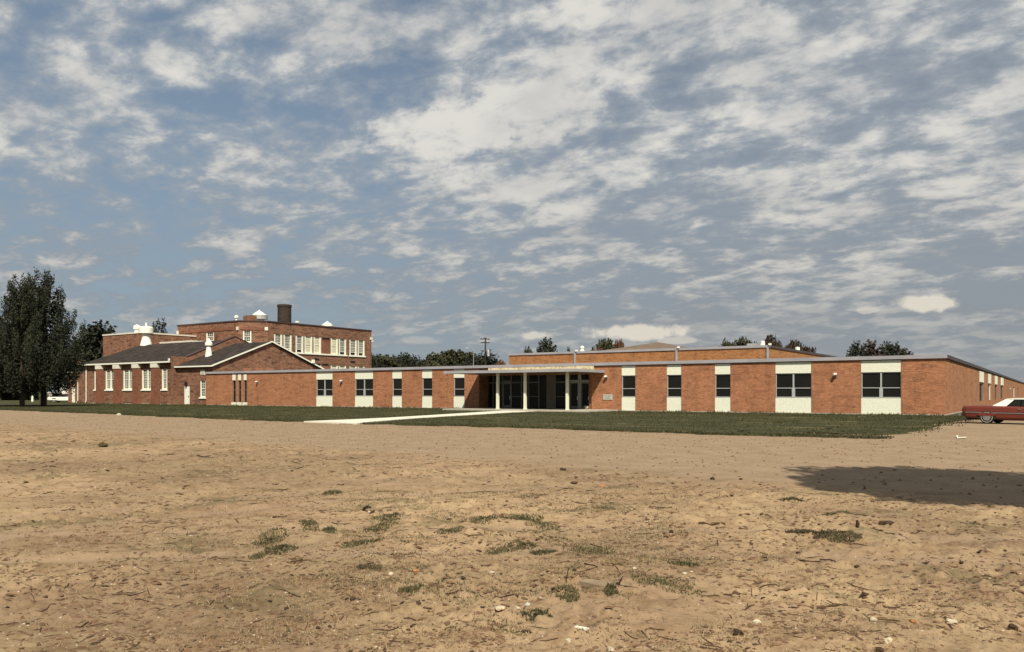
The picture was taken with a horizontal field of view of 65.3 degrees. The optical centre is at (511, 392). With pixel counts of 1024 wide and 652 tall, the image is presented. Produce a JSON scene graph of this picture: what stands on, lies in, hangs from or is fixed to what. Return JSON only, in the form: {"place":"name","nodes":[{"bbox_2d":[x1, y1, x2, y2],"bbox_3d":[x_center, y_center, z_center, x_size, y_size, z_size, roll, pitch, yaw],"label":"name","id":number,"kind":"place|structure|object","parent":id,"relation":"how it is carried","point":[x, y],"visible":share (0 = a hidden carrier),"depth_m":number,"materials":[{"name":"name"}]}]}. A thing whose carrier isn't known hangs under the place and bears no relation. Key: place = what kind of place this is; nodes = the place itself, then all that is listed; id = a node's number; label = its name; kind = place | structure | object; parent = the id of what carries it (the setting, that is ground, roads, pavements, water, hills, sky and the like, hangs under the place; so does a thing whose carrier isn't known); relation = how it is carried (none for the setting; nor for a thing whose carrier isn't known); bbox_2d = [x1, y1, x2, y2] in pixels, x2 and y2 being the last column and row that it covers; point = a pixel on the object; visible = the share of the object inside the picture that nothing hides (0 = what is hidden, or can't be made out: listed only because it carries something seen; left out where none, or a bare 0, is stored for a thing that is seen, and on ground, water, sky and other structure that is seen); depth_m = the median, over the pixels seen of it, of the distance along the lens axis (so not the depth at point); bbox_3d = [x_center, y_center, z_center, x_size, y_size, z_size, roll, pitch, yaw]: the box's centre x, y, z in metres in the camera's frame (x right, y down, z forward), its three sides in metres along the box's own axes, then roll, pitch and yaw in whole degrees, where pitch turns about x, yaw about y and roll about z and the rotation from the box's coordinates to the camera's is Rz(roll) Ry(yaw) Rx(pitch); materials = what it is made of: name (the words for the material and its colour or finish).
{"place":"outdoors","nodes":[
{"label":"outdoors","id":0,"kind":"place"},
{"bbox_2d":[304,411,535,423],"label":"path","id":1,"kind":"structure","parent":0,"point":[353,421],"depth_m":49.96,"materials":[{"name":"concrete"}]},
{"bbox_2d":[0,399,976,438],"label":"lawn","id":2,"kind":"structure","parent":0,"point":[508,421],"depth_m":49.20,"materials":[{"name":"green plant"}]},
{"bbox_2d":[0,310,19,397],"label":"pine tree","id":3,"kind":"object","parent":2,"relation":"on","point":[17,361],"visible":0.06,"depth_m":96.37,"materials":[{"name":"green plant"}]},
{"bbox_2d":[2,391,38,399],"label":"hedge","id":4,"kind":"object","parent":2,"relation":"on","point":[10,397],"visible":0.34,"depth_m":177.12,"materials":[{"name":"green plant"}]},
{"bbox_2d":[0,273,64,406],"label":"pine tree","id":5,"kind":"object","parent":2,"relation":"on","point":[14,380],"visible":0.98,"depth_m":93.19,"materials":[{"name":"green plant"}]},
{"bbox_2d":[0,267,91,405],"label":"pine tree","id":6,"kind":"object","parent":2,"relation":"on","point":[43,294],"visible":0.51,"depth_m":97.66,"materials":[{"name":"green plant"}]},
{"bbox_2d":[47,394,67,401],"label":"distant car","id":7,"kind":"object","parent":2,"relation":"on","point":[62,397],"visible":0.48,"depth_m":137.96,"materials":[{"name":"white paint"}]},
{"bbox_2d":[67,372,81,402],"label":"brick annex","id":8,"kind":"object","parent":2,"relation":"on","point":[75,396],"visible":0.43,"depth_m":129.03,"materials":[{"name":"brick"}]},
{"bbox_2d":[65,319,116,388],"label":"fir tree","id":9,"kind":"object","parent":2,"relation":"on","point":[92,335],"visible":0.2,"depth_m":158.08,"materials":[{"name":"green plant"}]},
{"bbox_2d":[102,325,195,356],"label":"stage block","id":10,"kind":"structure","parent":2,"relation":"on","point":[115,343],"depth_m":138.81,"materials":[{"name":"brown brick"}]},
{"bbox_2d":[152,317,167,332],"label":"open pine","id":11,"kind":"object","parent":2,"relation":"on","point":[163,325],"visible":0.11,"depth_m":164.94,"materials":[{"name":"green plant"}]},
{"bbox_2d":[78,323,248,404],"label":"old school hall","id":12,"kind":"structure","parent":2,"relation":"on","point":[144,371],"depth_m":119.33,"materials":[{"name":"brown brick"}]},
{"bbox_2d":[104,370,112,390],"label":"window","id":13,"kind":"structure","parent":12,"relation":"in","point":[109,373],"depth_m":121.90,"materials":[{"name":"white paint"}]},
{"bbox_2d":[122,370,131,390],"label":"window","id":14,"kind":"structure","parent":12,"relation":"in","point":[127,374],"depth_m":119.16,"materials":[{"name":"white paint"}]},
{"bbox_2d":[140,369,150,390],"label":"window","id":15,"kind":"structure","parent":12,"relation":"in","point":[146,373],"depth_m":116.32,"materials":[{"name":"white paint"}]},
{"bbox_2d":[160,369,167,390],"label":"window","id":16,"kind":"structure","parent":12,"relation":"in","point":[164,371],"depth_m":113.87,"materials":[{"name":"white paint"}]},
{"bbox_2d":[160,340,200,343],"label":"flat roof link","id":17,"kind":"object","parent":2,"relation":"on","point":[179,341],"visible":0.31,"depth_m":134.86,"materials":[{"name":"white brick"}]},
{"bbox_2d":[174,338,323,404],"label":"gabled classroom","id":18,"kind":"structure","parent":2,"relation":"on","point":[252,356],"depth_m":112.14,"materials":[{"name":"brown brick"}]},
{"bbox_2d":[184,386,189,403],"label":"door","id":19,"kind":"structure","parent":18,"relation":"in","point":[186,388],"depth_m":110.62,"materials":[{"name":"white paint"}]},
{"bbox_2d":[199,381,205,398],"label":"window","id":20,"kind":"structure","parent":18,"relation":"in","point":[202,383],"depth_m":108.83,"materials":[{"name":"white paint"}]},
{"bbox_2d":[177,304,372,379],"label":"two storey school","id":21,"kind":"object","parent":2,"relation":"on","point":[327,345],"visible":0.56,"depth_m":146.47,"materials":[{"name":"brown brick"}]},
{"bbox_2d":[206,332,213,340],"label":"window","id":22,"kind":"structure","parent":21,"relation":"in","point":[210,335],"depth_m":141.96,"materials":[{"name":"glass"}]},
{"bbox_2d":[243,331,251,342],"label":"window","id":23,"kind":"structure","parent":21,"relation":"in","point":[246,334],"depth_m":137.72,"materials":[{"name":"glass"}]},
{"bbox_2d":[274,334,281,345],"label":"window","id":24,"kind":"structure","parent":21,"relation":"in","point":[277,337],"depth_m":140.41,"materials":[{"name":"white paint"}]},
{"bbox_2d":[284,335,291,350],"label":"window","id":25,"kind":"structure","parent":21,"relation":"in","point":[287,338],"depth_m":142.20,"materials":[{"name":"glass"}]},
{"bbox_2d":[296,336,302,352],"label":"window","id":26,"kind":"structure","parent":21,"relation":"in","point":[299,339],"depth_m":144.33,"materials":[{"name":"white paint"}]},
{"bbox_2d":[304,336,311,352],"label":"window","id":27,"kind":"structure","parent":21,"relation":"in","point":[307,340],"depth_m":145.93,"materials":[{"name":"glass"}]},
{"bbox_2d":[314,337,320,353],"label":"window","id":28,"kind":"structure","parent":21,"relation":"in","point":[317,340],"depth_m":147.90,"materials":[{"name":"white paint"}]},
{"bbox_2d":[331,338,337,353],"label":"window","id":29,"kind":"structure","parent":21,"relation":"in","point":[334,342],"depth_m":151.37,"materials":[{"name":"glass"}]},
{"bbox_2d":[339,339,345,354],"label":"window","id":30,"kind":"structure","parent":21,"relation":"in","point":[342,342],"depth_m":153.08,"materials":[{"name":"glass"}]},
{"bbox_2d":[350,340,356,354],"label":"window","id":31,"kind":"structure","parent":21,"relation":"in","point":[353,343],"depth_m":155.49,"materials":[{"name":"glass"}]},
{"bbox_2d":[358,340,364,355],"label":"window","id":32,"kind":"structure","parent":21,"relation":"in","point":[361,344],"depth_m":157.32,"materials":[{"name":"white paint"}]},
{"bbox_2d":[371,353,384,367],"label":"fir tree","id":33,"kind":"object","parent":2,"relation":"on","point":[376,364],"visible":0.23,"depth_m":189.56,"materials":[{"name":"green plant"}]},
{"bbox_2d":[374,354,401,367],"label":"leafy tree","id":34,"kind":"object","parent":2,"relation":"on","point":[388,361],"visible":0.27,"depth_m":192.09,"materials":[{"name":"green plant"}]},
{"bbox_2d":[396,352,411,366],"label":"fir tree","id":35,"kind":"object","parent":2,"relation":"on","point":[405,358],"visible":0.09,"depth_m":200.89,"materials":[{"name":"green plant"}]},
{"bbox_2d":[406,354,426,366],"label":"fir tree","id":36,"kind":"object","parent":2,"relation":"on","point":[416,362],"visible":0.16,"depth_m":189.85,"materials":[{"name":"green plant"}]},
{"bbox_2d":[424,352,458,365],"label":"leafy tree","id":37,"kind":"object","parent":2,"relation":"on","point":[441,360],"visible":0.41,"depth_m":195.98,"materials":[{"name":"green plant"}]},
{"bbox_2d":[438,349,475,365],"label":"leafy tree","id":38,"kind":"object","parent":2,"relation":"on","point":[459,357],"visible":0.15,"depth_m":200.00,"materials":[{"name":"green plant"}]},
{"bbox_2d":[459,355,472,365],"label":"fir tree","id":39,"kind":"object","parent":2,"relation":"on","point":[466,362],"visible":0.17,"depth_m":189.80,"materials":[{"name":"green plant"}]},
{"bbox_2d":[469,355,482,365],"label":"fir tree","id":40,"kind":"object","parent":2,"relation":"on","point":[477,361],"visible":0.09,"depth_m":193.67,"materials":[{"name":"green plant"}]},
{"bbox_2d":[475,349,498,364],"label":"fir tree","id":41,"kind":"object","parent":2,"relation":"on","point":[489,359],"visible":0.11,"depth_m":197.27,"materials":[{"name":"green plant"}]},
{"bbox_2d":[536,337,557,352],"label":"fir tree","id":42,"kind":"object","parent":2,"relation":"on","point":[545,347],"visible":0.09,"depth_m":169.53,"materials":[{"name":"green plant"}]},
{"bbox_2d":[591,338,621,350],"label":"leafy tree","id":43,"kind":"object","parent":2,"relation":"on","point":[606,345],"visible":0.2,"depth_m":168.97,"materials":[{"name":"green plant"}]},
{"bbox_2d":[205,354,1023,415],"bbox_3d":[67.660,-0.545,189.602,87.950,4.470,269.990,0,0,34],"label":"classroom wing","id":44,"kind":"structure","parent":2,"relation":"on","point":[941,384],"depth_m":72.18,"materials":[{"name":"red brick"}]},
{"bbox_2d":[233,380,235,401],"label":"window","id":45,"kind":"structure","parent":44,"relation":"in","point":[234,381],"depth_m":103.96,"materials":[{"name":"glass"}]},
{"bbox_2d":[244,380,246,401],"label":"window","id":46,"kind":"structure","parent":44,"relation":"in","point":[245,381],"depth_m":102.72,"materials":[{"name":"glass"}]},
{"bbox_2d":[317,379,331,395],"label":"window","id":47,"kind":"structure","parent":44,"relation":"in","point":[324,387],"depth_m":94.45,"materials":[{"name":"glass"}]},
{"bbox_2d":[356,379,372,395],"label":"window","id":48,"kind":"structure","parent":44,"relation":"in","point":[364,387],"depth_m":90.83,"materials":[{"name":"glass"}]},
{"bbox_2d":[393,379,401,395],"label":"window","id":49,"kind":"structure","parent":44,"relation":"in","point":[397,383],"depth_m":88.10,"materials":[{"name":"glass"}]},
{"bbox_2d":[423,378,431,395],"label":"window","id":50,"kind":"structure","parent":44,"relation":"in","point":[427,382],"depth_m":85.70,"materials":[{"name":"glass"}]},
{"bbox_2d":[454,378,463,396],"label":"window","id":51,"kind":"structure","parent":44,"relation":"in","point":[458,382],"depth_m":83.29,"materials":[{"name":"glass"}]},
{"bbox_2d":[503,383,509,407],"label":"door","id":52,"kind":"structure","parent":44,"relation":"in","point":[506,386],"depth_m":81.74,"materials":[{"name":"glass"}]},
{"bbox_2d":[570,383,577,407],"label":"door","id":53,"kind":"structure","parent":44,"relation":"in","point":[573,386],"depth_m":77.28,"materials":[{"name":"glass"}]},
{"bbox_2d":[581,383,588,408],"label":"door","id":54,"kind":"structure","parent":44,"relation":"in","point":[584,386],"depth_m":76.66,"materials":[{"name":"glass"}]},
{"bbox_2d":[622,375,634,396],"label":"window","id":55,"kind":"structure","parent":44,"relation":"in","point":[628,382],"depth_m":72.45,"materials":[{"name":"glass"}]},
{"bbox_2d":[667,375,680,396],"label":"window","id":56,"kind":"structure","parent":44,"relation":"in","point":[673,381],"depth_m":69.98,"materials":[{"name":"glass"}]},
{"bbox_2d":[715,374,730,396],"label":"window","id":57,"kind":"structure","parent":44,"relation":"in","point":[722,381],"depth_m":67.52,"materials":[{"name":"glass"}]},
{"bbox_2d":[776,373,810,397],"bbox_3d":[22.644,-0.575,64.260,2.801,1.950,0.140,0,0,34],"label":"window","id":58,"kind":"structure","parent":44,"relation":"in","point":[788,385],"depth_m":64.22,"materials":[{"name":"glass"}]},
{"bbox_2d":[862,372,900,397],"bbox_3d":[28.015,-0.575,60.634,2.770,1.950,0.140,0,0,34],"label":"window","id":59,"kind":"structure","parent":44,"relation":"in","point":[874,384],"depth_m":60.61,"materials":[{"name":"glass"}]},
{"bbox_2d":[613,339,624,347],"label":"leafy tree","id":60,"kind":"object","parent":2,"relation":"on","point":[620,344],"visible":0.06,"depth_m":174.48,"materials":[{"name":"brown plant"}]},
{"bbox_2d":[601,342,688,350],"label":"auditorium","id":61,"kind":"structure","parent":2,"relation":"on","point":[657,345],"depth_m":114.87,"materials":[{"name":"beige brick"}]},
{"bbox_2d":[508,341,836,397],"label":"gymnasium","id":62,"kind":"structure","parent":2,"relation":"on","point":[762,350],"depth_m":86.52,"materials":[{"name":"beige brick"}]},
{"bbox_2d":[734,336,751,345],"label":"leafy tree","id":63,"kind":"object","parent":2,"relation":"on","point":[741,342],"visible":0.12,"depth_m":174.26,"materials":[{"name":"green plant"}]},
{"bbox_2d":[764,334,782,346],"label":"leafy tree","id":64,"kind":"object","parent":2,"relation":"on","point":[767,340],"visible":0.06,"depth_m":169.10,"materials":[{"name":"green plant"}]},
{"bbox_2d":[784,339,802,349],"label":"leafy tree","id":65,"kind":"object","parent":2,"relation":"on","point":[792,344],"visible":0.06,"depth_m":163.97,"materials":[{"name":"green plant"}]},
{"bbox_2d":[846,340,865,356],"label":"pine tree","id":66,"kind":"object","parent":2,"relation":"on","point":[853,348],"visible":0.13,"depth_m":149.69,"materials":[{"name":"green plant"}]},
{"bbox_2d":[859,339,885,355],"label":"pine tree","id":67,"kind":"object","parent":2,"relation":"on","point":[871,350],"visible":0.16,"depth_m":152.50,"materials":[{"name":"green plant"}]},
{"bbox_2d":[879,341,899,355],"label":"pine tree","id":68,"kind":"object","parent":2,"relation":"on","point":[888,350],"visible":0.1,"depth_m":155.21,"materials":[{"name":"green plant"}]},
{"bbox_2d":[892,341,906,354],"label":"pine tree","id":69,"kind":"object","parent":2,"relation":"on","point":[898,348],"visible":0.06,"depth_m":158.42,"materials":[{"name":"green plant"}]},
{"bbox_2d":[0,393,1023,651],"bbox_3d":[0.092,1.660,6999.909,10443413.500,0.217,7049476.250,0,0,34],"label":"ground","id":70,"kind":"structure","parent":0,"point":[802,463],"depth_m":9.90,"materials":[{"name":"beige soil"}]},
{"bbox_2d":[248,550,271,559],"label":"weed clump","id":71,"kind":"object","parent":70,"relation":"on","point":[255,556],"visible":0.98,"depth_m":8.27,"materials":[{"name":"plant"}]},
{"bbox_2d":[253,527,288,546],"bbox_3d":[-2.790,1.659,9.245,0.345,0.121,0.866,0,0,1],"label":"weed clump","id":72,"kind":"object","parent":70,"relation":"on","point":[274,536],"visible":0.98,"depth_m":9.26,"materials":[{"name":"plant"}]},
{"bbox_2d":[264,543,298,554],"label":"weed clump","id":73,"kind":"object","parent":70,"relation":"on","point":[279,547],"visible":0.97,"depth_m":8.56,"materials":[{"name":"plant"}]},
{"bbox_2d":[299,519,319,529],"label":"weed clump","id":74,"kind":"object","parent":70,"relation":"on","point":[310,522],"visible":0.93,"depth_m":9.97,"materials":[{"name":"plant"}]},
{"bbox_2d":[322,526,336,532],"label":"weed clump","id":75,"kind":"object","parent":70,"relation":"on","point":[329,529],"visible":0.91,"depth_m":9.60,"materials":[{"name":"plant"}]},
{"bbox_2d":[340,538,379,547],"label":"weed clump","id":76,"kind":"object","parent":70,"relation":"on","point":[361,542],"visible":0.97,"depth_m":8.79,"materials":[{"name":"plant"}]},
{"bbox_2d":[356,560,382,569],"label":"weed clump","id":77,"kind":"object","parent":70,"relation":"on","point":[363,566],"visible":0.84,"depth_m":7.78,"materials":[{"name":"green plant"}]},
{"bbox_2d":[363,517,399,532],"bbox_3d":[-1.657,1.667,10.097,0.307,0.091,1.086,0,0,14],"label":"weed clump","id":78,"kind":"object","parent":70,"relation":"on","point":[383,526],"visible":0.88,"depth_m":10.04,"materials":[{"name":"plant"}]},
{"bbox_2d":[370,511,403,521],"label":"weed clump","id":79,"kind":"object","parent":70,"relation":"on","point":[389,515],"visible":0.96,"depth_m":10.74,"materials":[{"name":"plant"}]},
{"bbox_2d":[398,582,426,593],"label":"weed clump","id":80,"kind":"object","parent":70,"relation":"on","point":[411,589],"visible":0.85,"depth_m":6.93,"materials":[{"name":"plant"}]},
{"bbox_2d":[437,525,463,533],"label":"weed clump","id":81,"kind":"object","parent":70,"relation":"on","point":[450,529],"visible":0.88,"depth_m":9.73,"materials":[{"name":"plant"}]},
{"bbox_2d":[458,513,504,523],"bbox_3d":[-0.400,1.635,10.405,0.570,0.140,0.526,0,0,34],"label":"weed clump","id":82,"kind":"object","parent":70,"relation":"on","point":[481,518],"visible":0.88,"depth_m":10.37,"materials":[{"name":"plant"}]},
{"bbox_2d":[483,543,516,554],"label":"weed clump","id":83,"kind":"object","parent":70,"relation":"on","point":[506,550],"visible":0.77,"depth_m":8.54,"materials":[{"name":"plant"}]},
{"bbox_2d":[0,441,1021,650],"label":"pale pebbles","id":84,"kind":"object","parent":70,"relation":"on","point":[434,574],"visible":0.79,"depth_m":7.26,"materials":[{"name":"beige stone"}]},
{"bbox_2d":[0,432,1023,651],"bbox_3d":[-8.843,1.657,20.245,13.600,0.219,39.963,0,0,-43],"label":"dirt clods","id":85,"kind":"object","parent":70,"relation":"on","point":[337,646],"visible":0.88,"depth_m":7.01,"materials":[{"name":"brown soil"}]},
{"bbox_2d":[0,434,1023,651],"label":"twigs","id":86,"kind":"object","parent":70,"relation":"on","point":[300,559],"visible":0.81,"depth_m":6.94,"materials":[{"name":"brown wood"}]},
{"bbox_2d":[37,490,1003,643],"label":"weeds","id":87,"kind":"object","parent":70,"relation":"on","point":[526,495],"visible":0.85,"depth_m":8.22,"materials":[{"name":"green plant"}]},
{"bbox_2d":[508,539,536,549],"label":"weed clump","id":88,"kind":"object","parent":70,"relation":"on","point":[524,543],"visible":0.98,"depth_m":8.66,"materials":[{"name":"plant"}]},
{"bbox_2d":[503,512,543,521],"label":"weed clump","id":89,"kind":"object","parent":70,"relation":"on","point":[522,517],"visible":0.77,"depth_m":10.60,"materials":[{"name":"plant"}]},
{"bbox_2d":[522,608,552,620],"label":"weed clump","id":90,"kind":"object","parent":70,"relation":"on","point":[539,612],"visible":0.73,"depth_m":6.05,"materials":[{"name":"plant"}]},
{"bbox_2d":[524,517,560,530],"bbox_3d":[0.385,1.643,10.085,0.355,0.122,0.774,0,0,-29],"label":"weed clump","id":91,"kind":"object","parent":70,"relation":"on","point":[543,524],"visible":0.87,"depth_m":10.04,"materials":[{"name":"plant"}]},
{"bbox_2d":[529,548,557,555],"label":"weed clump","id":92,"kind":"object","parent":70,"relation":"on","point":[547,550],"visible":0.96,"depth_m":8.29,"materials":[{"name":"plant"}]},
{"bbox_2d":[555,583,579,601],"bbox_3d":[0.461,1.660,6.619,0.222,0.124,0.320,0,0,6],"label":"weed clump","id":93,"kind":"object","parent":70,"relation":"on","point":[569,597],"visible":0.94,"depth_m":6.64,"materials":[{"name":"plant"}]},
{"bbox_2d":[572,545,618,554],"bbox_3d":[0.892,1.661,8.470,0.499,0.071,0.359,0,0,-4],"label":"weed clump","id":94,"kind":"object","parent":70,"relation":"on","point":[599,549],"visible":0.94,"depth_m":8.47,"materials":[{"name":"plant"}]},
{"bbox_2d":[579,579,625,587],"bbox_3d":[0.777,1.693,7.028,0.393,0.040,0.234,0,0,34],"label":"board","id":95,"kind":"object","parent":70,"relation":"on","point":[591,583],"visible":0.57,"depth_m":7.04,"materials":[{"name":"wood"}]},
{"bbox_2d":[601,581,618,595],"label":"weed clump","id":96,"kind":"object","parent":70,"relation":"on","point":[610,589],"visible":0.98,"depth_m":6.75,"materials":[{"name":"plant"}]},
{"bbox_2d":[631,572,701,594],"bbox_3d":[1.332,1.653,6.991,0.380,0.083,0.873,0,0,-31],"label":"weed clump","id":97,"kind":"object","parent":70,"relation":"on","point":[662,582],"visible":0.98,"depth_m":6.96,"materials":[{"name":"plant"}]},
{"bbox_2d":[667,558,699,566],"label":"weed clump","id":98,"kind":"object","parent":70,"relation":"on","point":[680,563],"visible":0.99,"depth_m":7.79,"materials":[{"name":"plant"}]},
{"bbox_2d":[779,496,804,503],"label":"weed clump","id":99,"kind":"object","parent":70,"relation":"on","point":[789,498],"visible":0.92,"depth_m":12.57,"materials":[{"name":"plant"}]},
{"bbox_2d":[785,528,813,533],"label":"weed clump","id":100,"kind":"object","parent":70,"relation":"on","point":[801,531],"visible":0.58,"depth_m":9.43,"materials":[{"name":"green plant"}]},
{"bbox_2d":[809,528,863,543],"bbox_3d":[3.719,1.620,9.172,0.611,0.152,0.669,0,0,34],"label":"weed clump","id":101,"kind":"object","parent":70,"relation":"on","point":[845,534],"visible":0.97,"depth_m":9.01,"materials":[{"name":"green plant"}]},
{"bbox_2d":[822,509,851,515],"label":"weed clump","id":102,"kind":"object","parent":70,"relation":"on","point":[841,511],"visible":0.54,"depth_m":11.30,"materials":[{"name":"plant"}]},
{"bbox_2d":[959,398,1023,423],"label":"parked car","id":103,"kind":"object","parent":70,"relation":"on","point":[1010,409],"visible":1,"depth_m":43.02,"materials":[{"name":"red paint"}]},
{"bbox_2d":[0,414,1023,497],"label":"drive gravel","id":104,"kind":"structure","parent":0,"point":[972,478],"depth_m":25.80,"materials":[{"name":"brown gravel"}]},
{"bbox_2d":[0,0,1023,391],"label":"sky","id":105,"kind":"structure","parent":0,"point":[425,176],"materials":[{"name":"blue"}]},
{"bbox_2d":[442,408,619,411],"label":"entrance pavement","id":106,"kind":"structure","parent":0,"point":[540,409],"depth_m":73.12,"materials":[{"name":"concrete"}]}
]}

